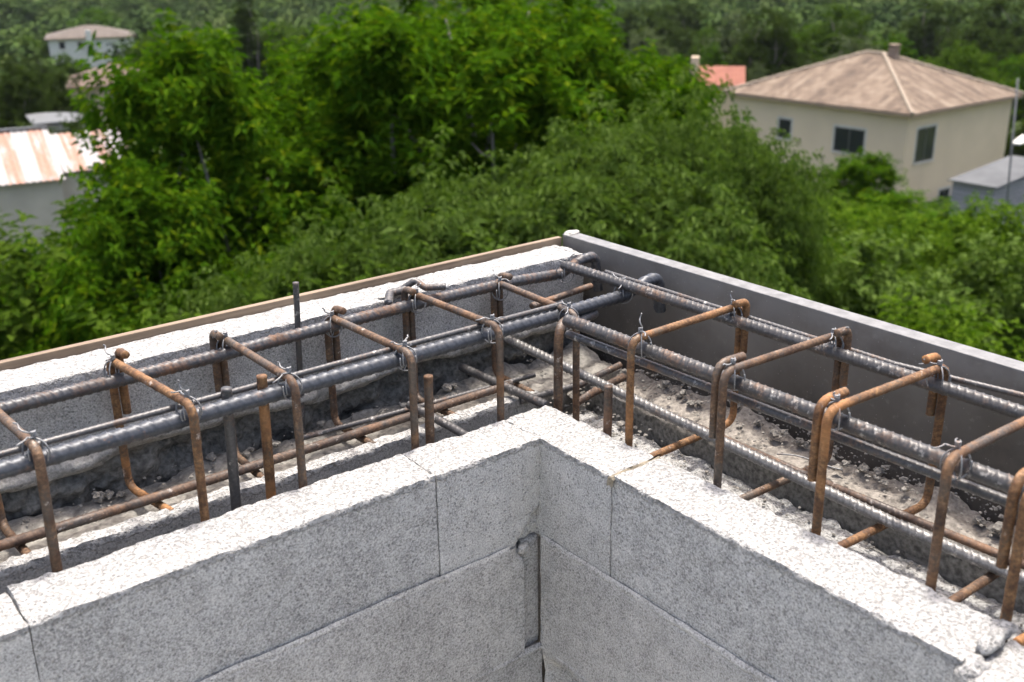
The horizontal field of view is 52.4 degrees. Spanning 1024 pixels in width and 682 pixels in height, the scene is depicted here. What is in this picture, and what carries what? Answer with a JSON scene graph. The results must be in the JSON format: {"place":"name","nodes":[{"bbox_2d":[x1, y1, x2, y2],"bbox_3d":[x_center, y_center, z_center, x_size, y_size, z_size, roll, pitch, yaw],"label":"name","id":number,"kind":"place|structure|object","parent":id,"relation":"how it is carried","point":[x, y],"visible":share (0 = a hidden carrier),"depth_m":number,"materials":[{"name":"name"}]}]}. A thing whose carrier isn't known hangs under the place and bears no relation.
{"place":"outdoors","nodes":[
{"label":"outdoors","id":0,"kind":"place"},
{"bbox_2d":[0,0,1021,282],"bbox_3d":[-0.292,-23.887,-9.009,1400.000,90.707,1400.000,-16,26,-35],"label":"ground","id":1,"kind":"structure","parent":0,"point":[662,4],"depth_m":74.14,"materials":[{"name":"green plant"}]},
{"bbox_2d":[0,105,7,132],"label":"valley tree","id":2,"kind":"object","parent":1,"relation":"on","point":[5,121],"visible":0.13,"depth_m":63.43,"materials":[{"name":"green plant"}]},
{"bbox_2d":[0,55,41,131],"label":"cypress","id":3,"kind":"object","parent":1,"relation":"on","point":[5,110],"visible":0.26,"depth_m":61.70,"materials":[{"name":"green plant"}]},
{"bbox_2d":[11,35,49,61],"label":"leafy tree","id":4,"kind":"object","parent":1,"relation":"on","point":[40,46],"visible":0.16,"depth_m":166.86,"materials":[{"name":"green plant"}]},
{"bbox_2d":[8,65,53,126],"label":"cypress","id":5,"kind":"object","parent":1,"relation":"on","point":[39,96],"visible":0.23,"depth_m":60.65,"materials":[{"name":"green plant"}]},
{"bbox_2d":[13,120,53,133],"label":"leafy tree","id":6,"kind":"object","parent":1,"relation":"on","point":[25,125],"depth_m":53.77,"materials":[{"name":"green plant"}]},
{"bbox_2d":[17,53,57,83],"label":"valley tree","id":7,"kind":"object","parent":1,"relation":"on","point":[43,69],"visible":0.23,"depth_m":118.56,"materials":[{"name":"green plant"}]},
{"bbox_2d":[0,65,77,132],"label":"valley tree","id":8,"kind":"object","parent":1,"relation":"on","point":[37,74],"visible":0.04,"depth_m":65.20,"materials":[{"name":"green plant"}]},
{"bbox_2d":[25,112,85,133],"bbox_3d":[-25.082,-9.836,58.582,3.000,5.599,3.500,-12,23,-27],"label":"lean to","id":9,"kind":"object","parent":1,"relation":"on","point":[50,119],"visible":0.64,"depth_m":57.04,"materials":[{"name":"white metal"}]},
{"bbox_2d":[0,125,120,270],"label":"barn","id":10,"kind":"structure","parent":1,"relation":"on","point":[35,162],"depth_m":42.81,"materials":[{"name":"white metal"}]},
{"bbox_2d":[46,52,88,78],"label":"leafy tree","id":11,"kind":"object","parent":1,"relation":"on","point":[71,63],"visible":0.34,"depth_m":134.04,"materials":[{"name":"green plant"}]},
{"bbox_2d":[40,65,102,128],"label":"dark tree","id":12,"kind":"object","parent":1,"relation":"on","point":[58,99],"visible":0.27,"depth_m":64.72,"materials":[{"name":"green plant"}]},
{"bbox_2d":[0,181,177,359],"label":"leafy shrub","id":13,"kind":"object","parent":1,"relation":"on","point":[19,329],"visible":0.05,"depth_m":12.01,"materials":[{"name":"green plant"}]},
{"bbox_2d":[50,112,128,146],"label":"leafy tree","id":14,"kind":"object","parent":1,"relation":"on","point":[73,126],"visible":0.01,"depth_m":52.75,"materials":[{"name":"green plant"}]},
{"bbox_2d":[44,25,135,70],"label":"house","id":15,"kind":"structure","parent":1,"relation":"on","point":[70,40],"depth_m":166.84,"materials":[{"name":"white tile"}]},
{"bbox_2d":[58,41,65,49],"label":"window","id":16,"kind":"structure","parent":15,"relation":"in","point":[62,46],"depth_m":165.14,"materials":[{"name":"grey glass"}]},
{"bbox_2d":[76,41,83,49],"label":"window","id":17,"kind":"structure","parent":15,"relation":"in","point":[78,42],"depth_m":165.96,"materials":[{"name":"grey glass"}]},
{"bbox_2d":[66,6,120,27],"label":"leafy tree","id":18,"kind":"object","parent":1,"relation":"on","point":[101,17],"visible":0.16,"depth_m":209.33,"materials":[{"name":"green plant"}]},
{"bbox_2d":[66,63,143,120],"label":"house","id":19,"kind":"structure","parent":1,"relation":"on","point":[96,89],"depth_m":91.86,"materials":[{"name":"pink tile"}]},
{"bbox_2d":[109,33,167,67],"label":"valley tree","id":20,"kind":"object","parent":1,"relation":"on","point":[138,52],"visible":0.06,"depth_m":102.01,"materials":[{"name":"green plant"}]},
{"bbox_2d":[0,151,277,357],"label":"broadleaf tree","id":21,"kind":"object","parent":1,"relation":"on","point":[164,239],"visible":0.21,"depth_m":11.44,"materials":[{"name":"green plant"}]},
{"bbox_2d":[137,27,173,43],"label":"leafy tree","id":22,"kind":"object","parent":1,"relation":"on","point":[167,32],"depth_m":172.75,"materials":[{"name":"green plant"}]},
{"bbox_2d":[187,21,223,39],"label":"valley tree","id":23,"kind":"object","parent":1,"relation":"on","point":[200,24],"visible":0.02,"depth_m":141.03,"materials":[{"name":"green plant"}]},
{"bbox_2d":[53,6,365,335],"bbox_3d":[-4.275,-0.834,14.143,5.044,7.095,4.746,7,22,20],"label":"broadleaf tree","id":24,"kind":"object","parent":1,"relation":"on","point":[180,111],"visible":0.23,"depth_m":12.69,"materials":[{"name":"green plant"}]},
{"bbox_2d":[197,26,244,78],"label":"leafy tree","id":25,"kind":"object","parent":1,"relation":"on","point":[215,33],"visible":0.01,"depth_m":111.17,"materials":[{"name":"green plant"}]},
{"bbox_2d":[62,245,390,337],"bbox_3d":[-2.289,1.734,10.081,7.295,4.920,6.105,-1,21,0],"label":"leafy shrub","id":26,"kind":"object","parent":1,"relation":"on","point":[146,313],"visible":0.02,"depth_m":9.59,"materials":[{"name":"green plant"}]},
{"bbox_2d":[225,0,275,89],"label":"cypress","id":27,"kind":"object","parent":1,"relation":"on","point":[250,45],"visible":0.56,"depth_m":88.49,"materials":[{"name":"green plant"}]},
{"bbox_2d":[231,20,326,86],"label":"leafy tree","id":28,"kind":"object","parent":1,"relation":"on","point":[279,36],"visible":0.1,"depth_m":102.66,"materials":[{"name":"green plant"}]},
{"bbox_2d":[262,52,301,93],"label":"valley tree","id":29,"kind":"object","parent":1,"relation":"on","point":[278,81],"visible":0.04,"depth_m":96.58,"materials":[{"name":"green plant"}]},
{"bbox_2d":[150,178,447,324],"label":"fine leaved tree","id":30,"kind":"object","parent":1,"relation":"on","point":[303,260],"visible":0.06,"depth_m":9.89,"materials":[{"name":"green plant"}]},
{"bbox_2d":[183,22,425,251],"bbox_3d":[-3.317,-1.981,18.146,5.892,6.932,6.135,-3,21,-7],"label":"broadleaf tree","id":31,"kind":"object","parent":1,"relation":"on","point":[273,64],"visible":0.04,"depth_m":16.65,"materials":[{"name":"green plant"}]},
{"bbox_2d":[0,245,621,681],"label":"block wall","id":32,"kind":"structure","parent":1,"relation":"on","point":[388,555],"depth_m":1.46,"materials":[{"name":"concrete"}]},
{"bbox_2d":[0,236,561,370],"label":"timber board","id":33,"kind":"object","parent":32,"relation":"attached to","point":[95,344],"visible":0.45,"depth_m":1.68,"materials":[{"name":"brown wood"}]},
{"bbox_2d":[293,282,305,433],"bbox_3d":[-0.335,0.044,1.646,0.022,0.283,0.010,-16,26,-35],"label":"starter bar","id":34,"kind":"object","parent":32,"relation":"on","point":[296,300],"visible":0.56,"depth_m":1.63,"materials":[{"name":"grey metal"}]},
{"bbox_2d":[0,252,665,572],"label":"rebar cage","id":35,"kind":"object","parent":32,"relation":"on","point":[217,356],"visible":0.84,"depth_m":1.49,"materials":[{"name":"metal"}]},
{"bbox_2d":[221,386,241,510],"bbox_3d":[-0.373,0.248,1.416,0.027,0.398,0.016,-16,26,-35],"label":"starter bar","id":36,"kind":"object","parent":35,"relation":"attached to","point":[232,456],"visible":0.42,"depth_m":1.38,"materials":[{"name":"grey metal"}]},
{"bbox_2d":[256,374,275,498],"bbox_3d":[-0.333,0.235,1.445,0.024,0.402,0.015,-16,26,-35],"label":"starter bar","id":37,"kind":"object","parent":35,"relation":"attached to","point":[267,446],"visible":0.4,"depth_m":1.41,"materials":[{"name":"metal"}]},
{"bbox_2d":[424,374,434,444],"bbox_3d":[-0.122,0.213,1.577,0.020,0.346,0.015,-16,26,-35],"label":"starter bar","id":38,"kind":"object","parent":32,"relation":"attached to","point":[429,410],"visible":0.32,"depth_m":1.53,"materials":[{"name":"brown metal"}]},
{"bbox_2d":[305,26,337,79],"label":"valley tree","id":39,"kind":"object","parent":1,"relation":"on","point":[325,44],"depth_m":87.06,"materials":[{"name":"green plant"}]},
{"bbox_2d":[205,0,648,266],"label":"broadleaf tree","id":40,"kind":"object","parent":1,"relation":"on","point":[392,62],"visible":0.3,"depth_m":13.88,"materials":[{"name":"green plant"}]},
{"bbox_2d":[271,126,609,285],"bbox_3d":[-0.317,0.485,11.844,5.894,5.849,5.134,-12,24,-28],"label":"fine leaved tree","id":41,"kind":"object","parent":1,"relation":"on","point":[443,218],"visible":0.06,"depth_m":10.62,"materials":[{"name":"green plant"}]},
{"bbox_2d":[336,204,552,284],"bbox_3d":[-0.068,1.373,10.675,6.424,5.177,7.677,12,24,31],"label":"leafy shrub","id":42,"kind":"object","parent":1,"relation":"on","point":[496,243],"visible":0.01,"depth_m":10.39,"materials":[{"name":"green plant"}]},
{"bbox_2d":[0,169,994,313],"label":"undergrowth","id":43,"kind":"object","parent":1,"relation":"on","point":[76,246],"depth_m":32.63,"materials":[{"name":"green plant"}]},
{"bbox_2d":[0,0,1023,92],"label":"woodland","id":44,"kind":"object","parent":1,"relation":"on","point":[38,19],"visible":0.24,"depth_m":214.06,"materials":[{"name":"green plant"}]},
{"bbox_2d":[384,0,670,168],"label":"broadleaf tree","id":45,"kind":"object","parent":1,"relation":"on","point":[568,16],"visible":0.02,"depth_m":18.77,"materials":[{"name":"green plant"}]},
{"bbox_2d":[453,9,756,180],"bbox_3d":[1.410,-2.368,19.061,5.689,7.143,6.046,-3,21,-5],"label":"broadleaf tree","id":46,"kind":"object","parent":1,"relation":"on","point":[581,54],"visible":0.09,"depth_m":17.25,"materials":[{"name":"green plant"}]},
{"bbox_2d":[405,90,813,300],"bbox_3d":[0.866,0.237,12.188,5.844,6.125,6.708,-1,21,0],"label":"fine leaved tree","id":47,"kind":"object","parent":1,"relation":"on","point":[695,241],"visible":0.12,"depth_m":11.15,"materials":[{"name":"green plant"}]},
{"bbox_2d":[568,45,728,130],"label":"broadleaf tree","id":48,"kind":"object","parent":1,"relation":"on","point":[668,71],"visible":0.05,"depth_m":18.46,"materials":[{"name":"green plant"}]},
{"bbox_2d":[606,3,697,60],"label":"leafy tree","id":49,"kind":"object","parent":1,"relation":"on","point":[675,40],"visible":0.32,"depth_m":122.96,"materials":[{"name":"green plant"}]},
{"bbox_2d":[621,24,683,75],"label":"valley tree","id":50,"kind":"object","parent":1,"relation":"on","point":[636,42],"visible":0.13,"depth_m":87.27,"materials":[{"name":"green plant"}]},
{"bbox_2d":[506,65,849,306],"bbox_3d":[2.038,-0.405,13.829,6.221,6.311,5.419,1,21,4],"label":"fine leaved tree","id":51,"kind":"object","parent":1,"relation":"on","point":[623,141],"visible":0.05,"depth_m":12.73,"materials":[{"name":"green plant"}]},
{"bbox_2d":[641,0,730,53],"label":"leafy tree","id":52,"kind":"object","parent":1,"relation":"on","point":[689,21],"visible":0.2,"depth_m":140.26,"materials":[{"name":"green plant"}]},
{"bbox_2d":[684,25,720,71],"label":"valley tree","id":53,"kind":"object","parent":1,"relation":"on","point":[693,51],"visible":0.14,"depth_m":128.37,"materials":[{"name":"green plant"}]},
{"bbox_2d":[690,41,730,69],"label":"leafy tree","id":54,"kind":"object","parent":1,"relation":"on","point":[713,61],"visible":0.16,"depth_m":92.94,"materials":[{"name":"green plant"}]},
{"bbox_2d":[691,56,744,132],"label":"house","id":55,"kind":"structure","parent":1,"relation":"on","point":[736,74],"depth_m":72.13,"materials":[{"name":"red tile"}]},
{"bbox_2d":[575,64,868,316],"bbox_3d":[2.559,-0.578,14.428,5.653,6.294,4.924,12,24,31],"label":"fine leaved tree","id":56,"kind":"object","parent":1,"relation":"on","point":[807,173],"depth_m":14.05,"materials":[{"name":"green plant"}]},
{"bbox_2d":[584,70,863,314],"bbox_3d":[2.262,-0.364,13.708,3.962,6.291,4.548,-8,22,-19],"label":"fine leaved tree","id":57,"kind":"object","parent":1,"relation":"on","point":[743,154],"visible":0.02,"depth_m":12.47,"materials":[{"name":"green plant"}]},
{"bbox_2d":[698,8,767,74],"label":"leafy tree","id":58,"kind":"object","parent":1,"relation":"on","point":[726,41],"visible":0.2,"depth_m":93.84,"materials":[{"name":"green plant"}]},
{"bbox_2d":[632,79,837,304],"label":"fine leaved tree","id":59,"kind":"object","parent":1,"relation":"on","point":[793,211],"visible":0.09,"depth_m":11.98,"materials":[{"name":"green plant"}]},
{"bbox_2d":[745,61,766,82],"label":"leafy tree","id":60,"kind":"object","parent":1,"relation":"on","point":[751,76],"visible":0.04,"depth_m":75.84,"materials":[{"name":"green plant"}]},
{"bbox_2d":[506,372,1023,681],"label":"block wall","id":61,"kind":"structure","parent":1,"relation":"on","point":[664,568],"depth_m":1.38,"materials":[{"name":"concrete"}]},
{"bbox_2d":[0,346,1023,632],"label":"mortar crumbs","id":62,"kind":"object","parent":61,"relation":"on","point":[774,432],"visible":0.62,"depth_m":1.61,"materials":[{"name":"grey concrete"}]},
{"bbox_2d":[603,384,612,436],"bbox_3d":[0.145,0.216,1.598,0.014,0.319,0.015,-16,26,-35],"label":"starter bar","id":63,"kind":"object","parent":61,"relation":"in","point":[607,413],"visible":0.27,"depth_m":1.55,"materials":[{"name":"brown metal"}]},
{"bbox_2d":[503,253,1023,645],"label":"rebar cage","id":64,"kind":"object","parent":61,"relation":"on","point":[824,425],"visible":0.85,"depth_m":1.37,"materials":[{"name":"metal"}]},
{"bbox_2d":[563,230,1023,524],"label":"formwork panel","id":65,"kind":"object","parent":61,"relation":"attached to","point":[806,375],"visible":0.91,"depth_m":1.62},
{"bbox_2d":[777,453,842,469],"bbox_3d":[0.451,0.182,1.581,0.099,0.010,0.002,10,23,26],"label":"wire offcut","id":66,"kind":"object","parent":61,"relation":"on","point":[806,458],"visible":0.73,"depth_m":1.58,"materials":[{"name":"silver metal"}]},
{"bbox_2d":[719,3,818,80],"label":"dark tree","id":67,"kind":"object","parent":1,"relation":"on","point":[776,37],"visible":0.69,"depth_m":85.25,"materials":[{"name":"green plant"}]},
{"bbox_2d":[764,36,817,71],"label":"valley tree","id":68,"kind":"object","parent":1,"relation":"on","point":[809,46],"visible":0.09,"depth_m":86.97,"materials":[{"name":"green plant"}]},
{"bbox_2d":[774,31,811,55],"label":"valley tree","id":69,"kind":"object","parent":1,"relation":"on","point":[796,35],"visible":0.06,"depth_m":120.75,"materials":[{"name":"green plant"}]},
{"bbox_2d":[799,23,815,41],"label":"valley tree","id":70,"kind":"object","parent":1,"relation":"on","point":[811,26],"visible":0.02,"depth_m":150.05,"materials":[{"name":"green plant"}]},
{"bbox_2d":[786,0,879,64],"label":"dark tree","id":71,"kind":"object","parent":1,"relation":"on","point":[823,37],"visible":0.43,"depth_m":89.62,"materials":[{"name":"green plant"}]},
{"bbox_2d":[799,33,880,66],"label":"valley tree","id":72,"kind":"object","parent":1,"relation":"on","point":[853,44],"visible":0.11,"depth_m":80.55,"materials":[{"name":"green plant"}]},
{"bbox_2d":[808,180,884,240],"bbox_3d":[8.732,-3.101,31.788,8.128,3.393,6.802,-3,21,-5],"label":"leafy shrub","id":73,"kind":"object","parent":1,"relation":"on","point":[843,194],"visible":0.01,"depth_m":31.41,"materials":[{"name":"green plant"}]},
{"bbox_2d":[792,254,905,321],"bbox_3d":[2.994,0.197,15.206,7.472,4.367,6.252,-11,23,-26],"label":"leafy shrub","id":74,"kind":"object","parent":1,"relation":"on","point":[854,312],"depth_m":13.93,"materials":[{"name":"green plant"}]},
{"bbox_2d":[829,16,870,51],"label":"valley tree","id":75,"kind":"object","parent":1,"relation":"on","point":[850,25],"visible":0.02,"depth_m":126.82,"materials":[{"name":"green plant"}]},
{"bbox_2d":[816,232,884,315],"bbox_3d":[4.902,-0.256,17.723,4.554,3.817,5.442,-5,21,-12],"label":"leafy shrub","id":76,"kind":"object","parent":1,"relation":"on","point":[840,250],"depth_m":16.55,"materials":[{"name":"green plant"}]},
{"bbox_2d":[846,26,875,54],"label":"valley tree","id":77,"kind":"object","parent":1,"relation":"on","point":[864,32],"visible":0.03,"depth_m":106.81,"materials":[{"name":"green plant"}]},
{"bbox_2d":[810,146,926,216],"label":"broadleaf tree","id":78,"kind":"object","parent":1,"relation":"on","point":[861,178],"visible":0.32,"depth_m":33.63,"materials":[{"name":"green plant"}]},
{"bbox_2d":[722,44,1023,202],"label":"house","id":79,"kind":"structure","parent":1,"relation":"on","point":[933,129],"depth_m":56.54,"materials":[{"name":"paint"}]},
{"bbox_2d":[776,116,792,140],"bbox_3d":[15.376,-11.979,58.667,0.170,1.275,1.084,-16,26,-35],"label":"window","id":80,"kind":"structure","parent":79,"relation":"in","point":[786,123],"depth_m":58.62,"materials":[{"name":"black glass"}]},
{"bbox_2d":[831,124,867,156],"bbox_3d":[18.001,-10.717,55.596,0.170,1.508,2.094,-16,26,-35],"label":"window","id":81,"kind":"structure","parent":79,"relation":"in","point":[844,137],"depth_m":55.60,"materials":[{"name":"black glass"}]},
{"bbox_2d":[912,123,937,165],"bbox_3d":[21.479,-10.249,54.159,1.958,1.979,0.170,-16,26,-35],"label":"window","id":82,"kind":"structure","parent":79,"relation":"in","point":[925,140],"depth_m":54.14,"materials":[{"name":"black glass"}]},
{"bbox_2d":[937,185,950,198],"bbox_3d":[23.487,-7.632,56.850,1.275,1.612,0.112,-16,26,-35],"label":"window","id":83,"kind":"structure","parent":79,"relation":"in","point":[943,192],"depth_m":56.63,"materials":[{"name":"white glass"}]},
{"bbox_2d":[808,195,952,277],"bbox_3d":[7.346,-1.357,22.644,7.177,3.701,6.006,17,27,40],"label":"leafy shrub","id":84,"kind":"object","parent":1,"relation":"on","point":[840,214],"visible":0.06,"depth_m":21.74,"materials":[{"name":"green plant"}]},
{"bbox_2d":[761,220,1003,353],"bbox_3d":[4.072,0.832,13.150,6.743,4.379,5.643,4,21,11],"label":"leafy shrub","id":85,"kind":"object","parent":1,"relation":"on","point":[869,292],"visible":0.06,"depth_m":12.76,"materials":[{"name":"green plant"}]},
{"bbox_2d":[872,32,925,63],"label":"leafy tree","id":86,"kind":"object","parent":1,"relation":"on","point":[902,47],"visible":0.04,"depth_m":79.72,"materials":[{"name":"green plant"}]},
{"bbox_2d":[873,0,972,61],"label":"dark tree","id":87,"kind":"object","parent":1,"relation":"on","point":[924,28],"visible":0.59,"depth_m":124.13,"materials":[{"name":"green plant"}]},
{"bbox_2d":[921,55,938,66],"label":"valley tree","id":88,"kind":"object","parent":1,"relation":"on","point":[927,57],"depth_m":87.75,"materials":[{"name":"green plant"}]},
{"bbox_2d":[840,187,1022,263],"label":"leafy shrub","id":89,"kind":"object","parent":1,"relation":"on","point":[900,197],"visible":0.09,"depth_m":28.73,"materials":[{"name":"green plant"}]},
{"bbox_2d":[873,227,1023,359],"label":"leafy shrub","id":90,"kind":"object","parent":1,"relation":"on","point":[1015,309],"visible":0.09,"depth_m":14.74,"materials":[{"name":"green plant"}]},
{"bbox_2d":[874,189,1023,340],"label":"leafy shrub","id":91,"kind":"object","parent":1,"relation":"on","point":[961,224],"visible":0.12,"depth_m":18.57,"materials":[{"name":"green plant"}]},
{"bbox_2d":[876,287,1023,361],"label":"leafy shrub","id":92,"kind":"object","parent":1,"relation":"on","point":[918,322],"visible":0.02,"depth_m":9.94,"materials":[{"name":"green plant"}]},
{"bbox_2d":[924,40,1003,84],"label":"valley tree","id":93,"kind":"object","parent":1,"relation":"on","point":[974,61],"visible":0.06,"depth_m":68.39,"materials":[{"name":"green plant"}]},
{"bbox_2d":[932,0,1023,56],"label":"dark tree","id":94,"kind":"object","parent":1,"relation":"on","point":[1000,24],"visible":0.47,"depth_m":113.22,"materials":[{"name":"green plant"}]},
{"bbox_2d":[939,44,1016,117],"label":"leafy tree","id":95,"kind":"object","parent":1,"relation":"on","point":[986,69],"visible":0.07,"depth_m":72.81,"materials":[{"name":"green plant"}]},
{"bbox_2d":[947,155,1023,237],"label":"shed","id":96,"kind":"structure","parent":1,"relation":"on","point":[992,177],"depth_m":45.28,"materials":[{"name":"grey metal"}]},
{"bbox_2d":[950,27,1021,77],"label":"valley tree","id":97,"kind":"object","parent":1,"relation":"on","point":[991,44],"visible":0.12,"depth_m":92.08,"materials":[{"name":"green plant"}]},
{"bbox_2d":[985,53,1023,136],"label":"leafy tree","id":98,"kind":"object","parent":1,"relation":"on","point":[1010,63],"visible":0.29,"depth_m":73.72,"materials":[{"name":"green plant"}]},
{"bbox_2d":[997,25,1023,78],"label":"valley tree","id":99,"kind":"object","parent":1,"relation":"on","point":[1020,48],"visible":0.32,"depth_m":89.51,"materials":[{"name":"green plant"}]},
{"bbox_2d":[1004,120,1023,157],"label":"leafy tree","id":100,"kind":"object","parent":1,"relation":"on","point":[1018,150],"visible":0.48,"depth_m":60.84,"materials":[{"name":"green plant"}]},
{"bbox_2d":[1004,78,1023,221],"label":"pole","id":101,"kind":"object","parent":1,"relation":"on","point":[1019,140],"visible":0.67,"depth_m":30.64,"materials":[{"name":"grey metal"}]}
]}

